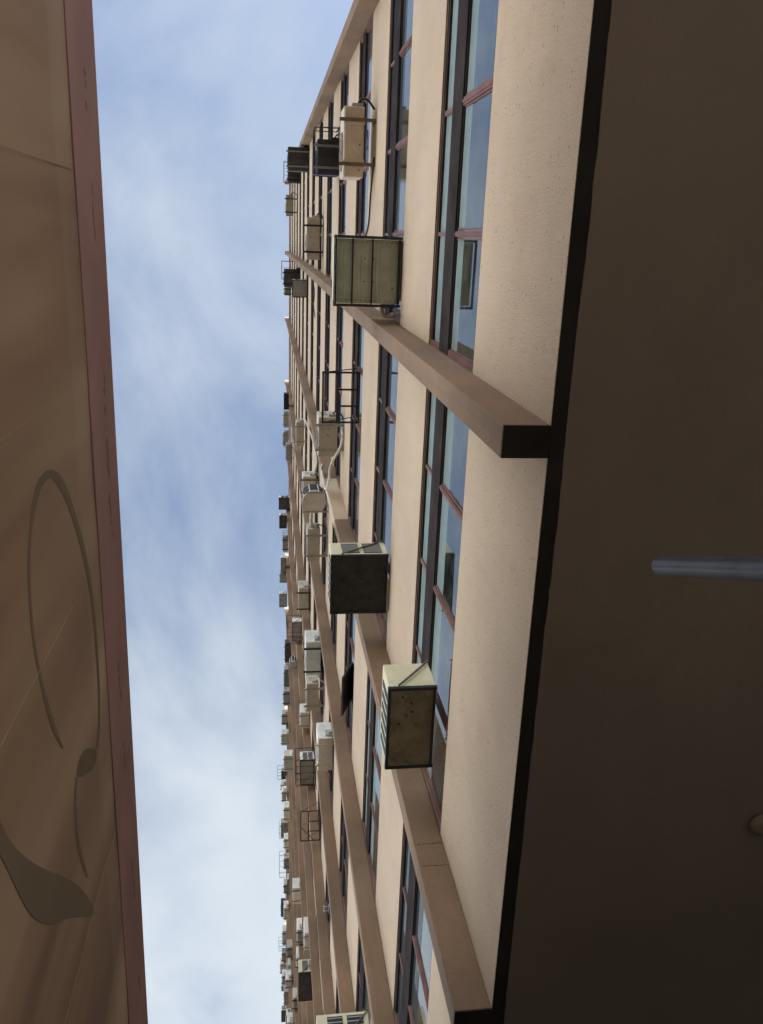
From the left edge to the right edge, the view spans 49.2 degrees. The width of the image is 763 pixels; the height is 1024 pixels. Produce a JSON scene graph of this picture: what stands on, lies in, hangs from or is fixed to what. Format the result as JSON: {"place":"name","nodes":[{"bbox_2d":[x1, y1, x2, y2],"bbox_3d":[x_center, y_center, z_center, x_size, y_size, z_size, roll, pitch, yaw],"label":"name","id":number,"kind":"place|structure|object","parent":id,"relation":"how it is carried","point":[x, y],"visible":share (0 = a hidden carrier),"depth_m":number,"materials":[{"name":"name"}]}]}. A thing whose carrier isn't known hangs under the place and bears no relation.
{"place":"outdoors","nodes":[
{"label":"outdoors","id":0,"kind":"place"},
{"bbox_2d":[92,0,353,1023],"label":"sky","id":1,"kind":"structure","parent":0,"point":[202,103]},
{"label":"ground","id":2,"kind":"structure","parent":0,"visible":0},
{"bbox_2d":[285,0,762,1023],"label":"apartment building","id":3,"kind":"structure","parent":2,"relation":"on","point":[551,448],"depth_m":5.10,"materials":[{"name":"beige paint"}]},
{"bbox_2d":[279,591,286,606],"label":"air conditioner","id":4,"kind":"object","parent":3,"relation":"attached to","point":[282,598],"visible":1,"depth_m":53.32,"materials":[{"name":"metal"}]},
{"bbox_2d":[279,513,286,528],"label":"air conditioner","id":5,"kind":"object","parent":3,"relation":"attached to","point":[282,520],"visible":1,"depth_m":49.71,"materials":[{"name":"metal"}]},
{"bbox_2d":[279,570,286,582],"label":"air conditioner","id":6,"kind":"object","parent":3,"relation":"attached to","point":[283,577],"visible":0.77,"depth_m":52.86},
{"bbox_2d":[281,1005,284,1021],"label":"air conditioner","id":7,"kind":"object","parent":3,"relation":"attached to","point":[282,1013],"visible":0.98,"depth_m":64.17,"materials":[{"name":"metal"}]},
{"bbox_2d":[281,555,285,572],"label":"air conditioner","id":8,"kind":"object","parent":3,"relation":"attached to","point":[283,563],"visible":0.98,"depth_m":52.58,"materials":[{"name":"metal"}]},
{"bbox_2d":[280,818,287,837],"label":"air conditioner","id":9,"kind":"object","parent":3,"relation":"attached to","point":[284,827],"visible":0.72,"depth_m":55.61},
{"bbox_2d":[279,495,289,509],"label":"air conditioner","id":10,"kind":"object","parent":3,"relation":"attached to","point":[284,502],"visible":1,"depth_m":51.32,"materials":[{"name":"metal"}]},
{"bbox_2d":[280,729,288,744],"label":"air conditioner","id":11,"kind":"object","parent":3,"relation":"attached to","point":[284,736],"visible":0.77,"depth_m":52.91,"materials":[{"name":"plastic"}]},
{"bbox_2d":[282,925,286,945],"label":"air conditioner","id":12,"kind":"object","parent":3,"relation":"attached to","point":[284,935],"visible":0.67,"depth_m":61.84,"materials":[{"name":"metal"}]},
{"bbox_2d":[281,709,287,724],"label":"air conditioner","id":13,"kind":"object","parent":3,"relation":"attached to","point":[284,716],"visible":0.91,"depth_m":56.08,"materials":[{"name":"metal"}]},
{"bbox_2d":[281,786,288,801],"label":"air conditioner","id":14,"kind":"object","parent":3,"relation":"attached to","point":[284,793],"visible":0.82,"depth_m":55.08,"materials":[{"name":"plastic"}]},
{"bbox_2d":[282,534,288,551],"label":"air conditioner","id":15,"kind":"object","parent":3,"relation":"attached to","point":[285,542],"visible":0.78,"depth_m":47.97,"materials":[{"name":"metal"}]},
{"bbox_2d":[282,687,289,705],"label":"air conditioner","id":16,"kind":"object","parent":3,"relation":"attached to","point":[286,696],"visible":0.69,"depth_m":47.99,"materials":[{"name":"plastic"}]},
{"bbox_2d":[283,665,288,686],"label":"air conditioner","id":17,"kind":"object","parent":3,"relation":"attached to","point":[286,677],"visible":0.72,"depth_m":48.72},
{"bbox_2d":[282,410,289,427],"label":"air conditioner","id":18,"kind":"object","parent":3,"relation":"attached to","point":[285,415],"visible":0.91,"depth_m":49.71,"materials":[{"name":"plastic"}]},
{"bbox_2d":[282,430,289,445],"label":"air conditioner","id":19,"kind":"object","parent":3,"relation":"attached to","point":[285,434],"visible":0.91,"depth_m":50.06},
{"bbox_2d":[283,986,288,1005],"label":"air conditioner","id":20,"kind":"object","parent":3,"relation":"attached to","point":[286,998],"visible":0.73,"depth_m":54.59,"materials":[{"name":"plastic"}]},
{"bbox_2d":[283,853,288,868],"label":"air conditioner","id":21,"kind":"object","parent":3,"relation":"attached to","point":[286,861],"visible":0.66,"depth_m":52.46,"materials":[{"name":"plastic"}]},
{"bbox_2d":[283,833,288,848],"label":"air conditioner","id":22,"kind":"object","parent":3,"relation":"attached to","point":[286,843],"visible":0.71,"depth_m":53.37,"materials":[{"name":"plastic"}]},
{"bbox_2d":[283,801,289,821],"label":"air conditioner","id":23,"kind":"object","parent":3,"relation":"attached to","point":[286,812],"visible":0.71,"depth_m":49.53,"materials":[{"name":"metal"}]},
{"bbox_2d":[284,392,288,409],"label":"air conditioner","id":24,"kind":"object","parent":3,"relation":"attached to","point":[286,400],"visible":1,"depth_m":43.62,"materials":[{"name":"metal"}]},
{"bbox_2d":[283,901,290,919],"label":"air conditioner","id":25,"kind":"object","parent":3,"relation":"attached to","point":[286,909],"visible":0.84,"depth_m":50.92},
{"bbox_2d":[284,639,290,662],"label":"air conditioner","id":26,"kind":"object","parent":3,"relation":"attached to","point":[287,651],"visible":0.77,"depth_m":45.56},
{"bbox_2d":[283,287,291,295],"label":"air conditioner","id":27,"kind":"object","parent":3,"relation":"attached to","point":[287,291],"visible":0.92,"depth_m":44.96,"materials":[{"name":"metal"}]},
{"bbox_2d":[283,750,293,771],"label":"air conditioner","id":28,"kind":"object","parent":3,"relation":"attached to","point":[288,761],"visible":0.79,"depth_m":43.39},
{"bbox_2d":[285,442,293,460],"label":"air conditioner","id":29,"kind":"object","parent":3,"relation":"attached to","point":[289,447],"visible":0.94,"depth_m":43.37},
{"bbox_2d":[285,970,293,988],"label":"air conditioner","id":30,"kind":"object","parent":3,"relation":"attached to","point":[288,980],"visible":0.82,"depth_m":45.84,"materials":[{"name":"metal"}]},
{"bbox_2d":[286,939,292,957],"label":"air conditioner","id":31,"kind":"object","parent":3,"relation":"attached to","point":[289,949],"visible":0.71,"depth_m":47.32,"materials":[{"name":"metal"}]},
{"bbox_2d":[287,1012,293,1023],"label":"air conditioner","id":32,"kind":"object","parent":3,"relation":"attached to","point":[290,1019],"visible":0.89,"depth_m":42.97,"materials":[{"name":"plastic"}]},
{"bbox_2d":[285,192,297,216],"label":"air conditioner","id":33,"kind":"object","parent":3,"relation":"attached to","point":[289,206],"visible":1,"depth_m":36.44,"materials":[{"name":"metal"}]},
{"bbox_2d":[283,267,300,286],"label":"air conditioner","id":34,"kind":"object","parent":3,"relation":"attached to","point":[289,275],"visible":0.84,"depth_m":34.23,"materials":[{"name":"metal"}]},
{"bbox_2d":[287,171,300,182],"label":"air conditioner","id":35,"kind":"object","parent":3,"relation":"attached to","point":[296,178],"visible":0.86,"depth_m":33.15,"materials":[{"name":"metal"}]},
{"bbox_2d":[286,615,302,643],"bbox_3d":[-3.507,4.786,33.749,0.658,0.808,0.966,0,-72,-8],"label":"metal cage","id":36,"kind":"object","parent":3,"relation":"attached to","point":[293,632],"visible":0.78,"depth_m":33.95,"materials":[{"name":"metal"}]},
{"bbox_2d":[292,988,297,1010],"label":"air conditioner","id":37,"kind":"object","parent":3,"relation":"attached to","point":[294,1001],"visible":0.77,"depth_m":39.82,"materials":[{"name":"plastic"}]},
{"bbox_2d":[292,878,300,903],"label":"air conditioner","id":38,"kind":"object","parent":3,"relation":"attached to","point":[296,896],"visible":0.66,"depth_m":35.35,"materials":[{"name":"plastic"}]},
{"bbox_2d":[289,656,303,667],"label":"round air conditioner","id":39,"kind":"object","parent":3,"relation":"attached to","point":[292,661],"visible":0.98,"depth_m":33.31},
{"bbox_2d":[292,617,301,640],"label":"air conditioner","id":40,"kind":"object","parent":3,"relation":"attached to","point":[296,626],"visible":0.84,"depth_m":34.57,"materials":[{"name":"metal"}]},
{"bbox_2d":[295,946,298,968],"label":"air conditioner","id":41,"kind":"object","parent":3,"relation":"attached to","point":[297,954],"visible":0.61,"depth_m":34.33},
{"bbox_2d":[290,183,303,665],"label":"distant windows","id":42,"kind":"structure","parent":3,"relation":"in","point":[300,183],"depth_m":37.95,"materials":[{"name":"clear glass"}]},
{"bbox_2d":[286,146,308,172],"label":"air conditioner","id":43,"kind":"object","parent":3,"relation":"attached to","point":[297,159],"visible":0.98,"depth_m":26.93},
{"bbox_2d":[296,918,302,943],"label":"air conditioner","id":44,"kind":"object","parent":3,"relation":"attached to","point":[299,935],"visible":0.83,"depth_m":34.10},
{"bbox_2d":[292,279,307,297],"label":"air conditioner","id":45,"kind":"object","parent":3,"relation":"attached to","point":[299,288],"visible":1,"depth_m":28.12,"materials":[{"name":"metal"}]},
{"bbox_2d":[294,419,306,445],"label":"air conditioner","id":46,"kind":"object","parent":3,"relation":"attached to","point":[299,434],"visible":0.94,"depth_m":29.16,"materials":[{"name":"plastic"}]},
{"bbox_2d":[297,580,310,613],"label":"air conditioner","id":47,"kind":"object","parent":3,"relation":"attached to","point":[303,593],"visible":1,"depth_m":27.50,"materials":[{"name":"plastic"}]},
{"bbox_2d":[303,173,304,259],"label":"window","id":48,"kind":"structure","parent":3,"relation":"in","point":[304,173],"depth_m":31.19,"materials":[{"name":"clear glass"}]},
{"bbox_2d":[299,704,309,727],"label":"air conditioner","id":49,"kind":"object","parent":3,"relation":"attached to","point":[304,718],"visible":0.91,"depth_m":28.36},
{"bbox_2d":[298,959,312,1001],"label":"air conditioner","id":50,"kind":"object","parent":3,"relation":"attached to","point":[304,982],"visible":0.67,"depth_m":25.11,"materials":[{"name":"metal"}]},
{"bbox_2d":[295,747,315,786],"bbox_3d":[-2.277,7.722,25.074,0.618,0.808,0.926,0,-72,-8],"label":"metal cage","id":51,"kind":"object","parent":3,"relation":"attached to","point":[303,766],"visible":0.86,"depth_m":25.05,"materials":[{"name":"metal"}]},
{"bbox_2d":[302,917,309,949],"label":"air conditioner","id":52,"kind":"object","parent":3,"relation":"attached to","point":[306,937],"visible":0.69,"depth_m":26.71,"materials":[{"name":"plastic"}]},
{"bbox_2d":[305,410,306,470],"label":"window","id":53,"kind":"structure","parent":3,"relation":"in","point":[306,410],"depth_m":30.48,"materials":[{"name":"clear glass"}]},
{"bbox_2d":[300,750,314,784],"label":"air conditioner","id":54,"kind":"object","parent":3,"relation":"attached to","point":[309,767],"visible":0.94,"depth_m":25.46,"materials":[{"name":"metal"}]},
{"bbox_2d":[306,275,308,377],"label":"window","id":55,"kind":"structure","parent":3,"relation":"in","point":[307,275],"depth_m":29.30,"materials":[{"name":"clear glass"}]},
{"bbox_2d":[307,145,309,263],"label":"window","id":56,"kind":"structure","parent":3,"relation":"in","point":[309,145],"depth_m":27.67,"materials":[{"name":"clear glass"}]},
{"bbox_2d":[308,562,310,611],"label":"window","id":57,"kind":"structure","parent":3,"relation":"in","point":[309,602],"depth_m":28.50,"materials":[{"name":"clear glass"}]},
{"bbox_2d":[301,471,318,492],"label":"air conditioner","id":58,"kind":"object","parent":3,"relation":"attached to","point":[308,477],"visible":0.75,"depth_m":22.54,"materials":[{"name":"plastic"}]},
{"bbox_2d":[300,801,320,841],"bbox_3d":[-1.999,8.643,23.271,0.564,0.405,1.008,0,-72,-8],"label":"metal rack","id":59,"kind":"object","parent":3,"relation":"attached to","point":[308,825],"visible":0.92,"depth_m":23.11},
{"bbox_2d":[304,418,316,475],"bbox_3d":[-2.188,-2.228,25.616,0.130,7.038,0.499,10,-73,-11],"label":"refrigerant pipe","id":60,"kind":"object","parent":3,"relation":"attached to","point":[314,472],"visible":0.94,"depth_m":23.78,"materials":[{"name":"plastic"}]},
{"bbox_2d":[310,427,311,470],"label":"window","id":61,"kind":"structure","parent":3,"relation":"in","point":[310,427],"depth_m":27.31,"materials":[{"name":"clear glass"}]},
{"bbox_2d":[303,630,321,677],"bbox_3d":[-1.831,3.717,22.066,0.500,0.706,1.180,0,-72,-8],"label":"air conditioner","id":62,"kind":"object","parent":3,"relation":"attached to","point":[312,655],"visible":0.86,"depth_m":21.79,"materials":[{"name":"metal"}]},
{"bbox_2d":[311,280,313,394],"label":"window","id":63,"kind":"structure","parent":3,"relation":"in","point":[312,310],"depth_m":26.04,"materials":[{"name":"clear glass"}]},
{"bbox_2d":[304,213,323,259],"bbox_3d":[-1.684,-6.805,20.583,0.467,0.556,1.100,0,-72,-8],"label":"air conditioner","id":64,"kind":"object","parent":3,"relation":"attached to","point":[312,251],"visible":1,"depth_m":20.37,"materials":[{"name":"metal"}]},
{"bbox_2d":[312,133,315,266],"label":"window","id":65,"kind":"structure","parent":3,"relation":"in","point":[313,209],"depth_m":24.63,"materials":[{"name":"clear glass"}]},
{"bbox_2d":[304,675,324,710],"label":"air conditioner","id":66,"kind":"object","parent":3,"relation":"attached to","point":[312,689],"visible":1,"depth_m":21.08,"materials":[{"name":"plastic"}]},
{"bbox_2d":[302,484,327,512],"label":"round air conditioner","id":67,"kind":"object","parent":3,"relation":"attached to","point":[313,498],"visible":0.99,"depth_m":19.27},
{"bbox_2d":[314,599,316,629],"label":"window","id":68,"kind":"structure","parent":3,"relation":"in","point":[315,615],"depth_m":25.34,"materials":[{"name":"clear glass"}]},
{"bbox_2d":[305,523,327,561],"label":"air conditioner","id":69,"kind":"object","parent":3,"relation":"attached to","point":[313,535],"visible":0.98,"depth_m":19.66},
{"bbox_2d":[315,457,318,522],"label":"window","id":70,"kind":"structure","parent":3,"relation":"in","point":[317,470],"depth_m":23.88,"materials":[{"name":"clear glass"}]},
{"bbox_2d":[316,285,320,410],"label":"window","id":71,"kind":"structure","parent":3,"relation":"in","point":[319,288],"depth_m":22.83,"materials":[{"name":"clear glass"}]},
{"bbox_2d":[318,800,321,840],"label":"window","id":72,"kind":"structure","parent":3,"relation":"in","point":[320,821],"depth_m":23.69,"materials":[{"name":"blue glass"}]},
{"bbox_2d":[318,119,322,270],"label":"window","id":73,"kind":"structure","parent":3,"relation":"in","point":[321,124],"depth_m":21.67,"materials":[{"name":"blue glass"}]},
{"bbox_2d":[320,651,323,722],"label":"window","id":74,"kind":"structure","parent":3,"relation":"in","point":[322,673],"depth_m":22.39,"materials":[{"name":"blue glass"}]},
{"bbox_2d":[315,722,332,770],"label":"air conditioner","id":75,"kind":"object","parent":3,"relation":"attached to","point":[324,746],"visible":0.98,"depth_m":18.42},
{"bbox_2d":[322,488,326,596],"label":"window","id":76,"kind":"structure","parent":3,"relation":"in","point":[325,508],"depth_m":21.04,"materials":[{"name":"blue glass"}]},
{"bbox_2d":[312,127,339,176],"bbox_3d":[-1.069,-6.939,16.074,0.478,0.812,0.836,0,-72,-8],"label":"metal cage","id":77,"kind":"object","parent":3,"relation":"attached to","point":[314,130],"visible":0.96,"depth_m":16.00,"materials":[{"name":"metal"}]},
{"bbox_2d":[314,134,339,176],"bbox_3d":[-1.058,-6.909,16.128,0.517,0.556,0.730,0,-72,-8],"label":"air conditioner","id":78,"kind":"object","parent":3,"relation":"attached to","point":[327,155],"visible":0.88,"depth_m":15.91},
{"bbox_2d":[325,293,330,410],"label":"window","id":79,"kind":"structure","parent":3,"relation":"in","point":[328,299],"depth_m":19.59,"materials":[{"name":"blue glass"}]},
{"bbox_2d":[326,878,330,939],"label":"window","id":80,"kind":"structure","parent":3,"relation":"in","point":[327,895],"depth_m":20.59,"materials":[{"name":"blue glass"}]},
{"bbox_2d":[315,411,343,456],"bbox_3d":[-0.994,-1.513,15.587,0.527,0.606,0.860,0,-72,-8],"label":"air conditioner","id":81,"kind":"object","parent":3,"relation":"attached to","point":[326,439],"visible":0.92,"depth_m":15.35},
{"bbox_2d":[326,96,333,277],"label":"window","id":82,"kind":"structure","parent":3,"relation":"in","point":[331,107],"depth_m":18.59,"materials":[{"name":"blue glass"}]},
{"bbox_2d":[328,718,333,808],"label":"window","id":83,"kind":"structure","parent":3,"relation":"in","point":[331,772],"depth_m":19.17,"materials":[{"name":"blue glass"}]},
{"bbox_2d":[321,427,343,489],"bbox_3d":[-1.011,-1.099,16.101,0.194,2.320,1.461,10,-73,-11],"label":"refrigerant pipe","id":84,"kind":"object","parent":3,"relation":"attached to","point":[333,460],"visible":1,"depth_m":15.20,"materials":[{"name":"plastic"}]},
{"bbox_2d":[331,526,337,656],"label":"window","id":85,"kind":"structure","parent":3,"relation":"in","point":[334,616],"depth_m":18.07,"materials":[{"name":"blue glass"}]},
{"bbox_2d":[334,306,343,485],"bbox_3d":[-0.812,-2.416,16.464,0.057,1.645,3.645,0,-72,-8],"label":"window","id":86,"kind":"structure","parent":3,"relation":"in","point":[340,315],"depth_m":16.48,"materials":[{"name":"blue glass"}]},
{"bbox_2d":[321,368,360,422],"bbox_3d":[-0.643,-1.798,12.831,0.577,0.455,0.788,0,-72,-8],"label":"metal rack","id":87,"kind":"object","parent":3,"relation":"attached to","point":[338,372],"visible":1,"depth_m":12.63,"materials":[{"name":"metal"}]},
{"bbox_2d":[316,1009,368,1023],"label":"air conditioner","id":88,"kind":"object","parent":3,"relation":"attached to","point":[353,1018],"visible":1,"depth_m":12.06,"materials":[{"name":"metal"}]},
{"bbox_2d":[339,66,348,234],"bbox_3d":[-0.630,-6.048,15.299,0.149,1.674,3.645,0,-72,-8],"label":"window","id":89,"kind":"structure","parent":3,"relation":"in","point":[345,80],"depth_m":15.33,"materials":[{"name":"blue glass"}]},
{"bbox_2d":[340,807,348,928],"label":"window","id":90,"kind":"structure","parent":3,"relation":"in","point":[344,856],"depth_m":16.08,"materials":[{"name":"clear glass"}]},
{"bbox_2d":[345,614,355,752],"bbox_3d":[-0.475,2.239,14.566,0.149,1.674,3.645,0,-72,-8],"label":"window","id":91,"kind":"structure","parent":3,"relation":"in","point":[351,620],"depth_m":14.67,"materials":[{"name":"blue glass"}]},
{"bbox_2d":[349,320,363,542],"bbox_3d":[-0.336,-1.389,13.380,0.149,1.674,3.645,0,-72,-8],"label":"window","id":92,"kind":"structure","parent":3,"relation":"in","point":[358,348],"depth_m":13.48,"materials":[{"name":"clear glass"}]},
{"bbox_2d":[339,98,375,180],"bbox_3d":[-0.344,-4.869,10.906,0.467,0.606,0.950,0,-72,-8],"label":"air conditioner","id":93,"kind":"object","parent":3,"relation":"attached to","point":[353,119],"visible":1,"depth_m":10.67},
{"bbox_2d":[328,540,388,613],"bbox_3d":[-0.286,0.773,9.887,0.675,0.459,0.774,0,-72,-8],"label":"air conditioner","id":94,"kind":"object","parent":3,"relation":"attached to","point":[358,578],"visible":1,"depth_m":9.69,"materials":[{"name":"metal"}]},
{"bbox_2d":[357,935,370,1023],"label":"window","id":95,"kind":"structure","parent":3,"relation":"in","point":[362,994],"depth_m":13.08,"materials":[{"name":"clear glass"}]},
{"bbox_2d":[356,17,372,238],"bbox_3d":[-0.197,-5.016,12.193,0.149,1.674,3.645,0,-72,-8],"label":"window","id":96,"kind":"structure","parent":3,"relation":"in","point":[367,39],"depth_m":11.99,"materials":[{"name":"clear glass"}]},
{"bbox_2d":[332,235,402,317],"bbox_3d":[-0.178,-2.526,8.932,0.707,0.668,0.822,0,-72,-8],"label":"air conditioner","id":97,"kind":"object","parent":3,"relation":"attached to","point":[366,271],"visible":1,"depth_m":8.69,"materials":[{"name":"metal"}]},
{"bbox_2d":[364,157,374,235],"bbox_3d":[-0.183,-4.256,11.392,0.022,1.059,1.017,0,-72,-8],"label":"cable","id":98,"kind":"object","parent":3,"relation":"attached to","point":[370,197],"depth_m":11.14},
{"bbox_2d":[363,678,381,896],"bbox_3d":[-0.042,3.271,11.460,0.149,1.674,3.645,0,-72,-8],"label":"window","id":99,"kind":"structure","parent":3,"relation":"in","point":[373,746],"depth_m":11.63,"materials":[{"name":"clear glass"}]},
{"bbox_2d":[373,344,397,642],"bbox_3d":[0.097,-0.357,10.274,0.149,1.674,3.645,0,-72,-8],"label":"window","id":100,"kind":"structure","parent":3,"relation":"in","point":[388,373],"depth_m":10.18,"materials":[{"name":"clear glass"}]},
{"bbox_2d":[382,0,413,323],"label":"window","id":101,"kind":"structure","parent":3,"relation":"in","point":[402,10],"depth_m":9.02,"materials":[{"name":"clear glass"}]},
{"bbox_2d":[380,660,437,769],"bbox_3d":[0.215,1.699,6.985,0.406,0.428,0.794,0,-72,-8],"label":"air conditioner","id":102,"kind":"object","parent":3,"relation":"attached to","point":[408,702],"visible":1,"depth_m":6.81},
{"bbox_2d":[395,830,432,1023],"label":"window","id":103,"kind":"structure","parent":3,"relation":"in","point":[415,943],"depth_m":8.48,"materials":[{"name":"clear glass"}]},
{"bbox_2d":[414,391,468,827],"bbox_3d":[0.486,0.680,7.149,0.057,1.644,3.645,0,-72,-8],"label":"window","id":104,"kind":"structure","parent":3,"relation":"in","point":[446,435],"depth_m":7.03,"materials":[{"name":"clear glass"}]},
{"bbox_2d":[431,0,498,371],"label":"window","id":105,"kind":"structure","parent":3,"relation":"in","point":[472,29],"depth_m":6.09,"materials":[{"name":"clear glass"}]},
{"bbox_2d":[749,814,762,835],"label":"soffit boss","id":106,"kind":"object","parent":3,"relation":"attached to","point":[756,825],"visible":1,"depth_m":5.09,"materials":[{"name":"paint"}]},
{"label":"pavement","id":107,"kind":"structure","parent":0,"visible":0},
{"bbox_2d":[0,0,147,1023],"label":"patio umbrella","id":108,"kind":"object","parent":107,"relation":"on","point":[71,940],"visible":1,"depth_m":2.47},
{"bbox_2d":[651,556,762,581],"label":"leaning pole","id":109,"kind":"object","parent":107,"relation":"on","point":[746,568],"visible":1,"depth_m":2.19,"materials":[{"name":"metal"}]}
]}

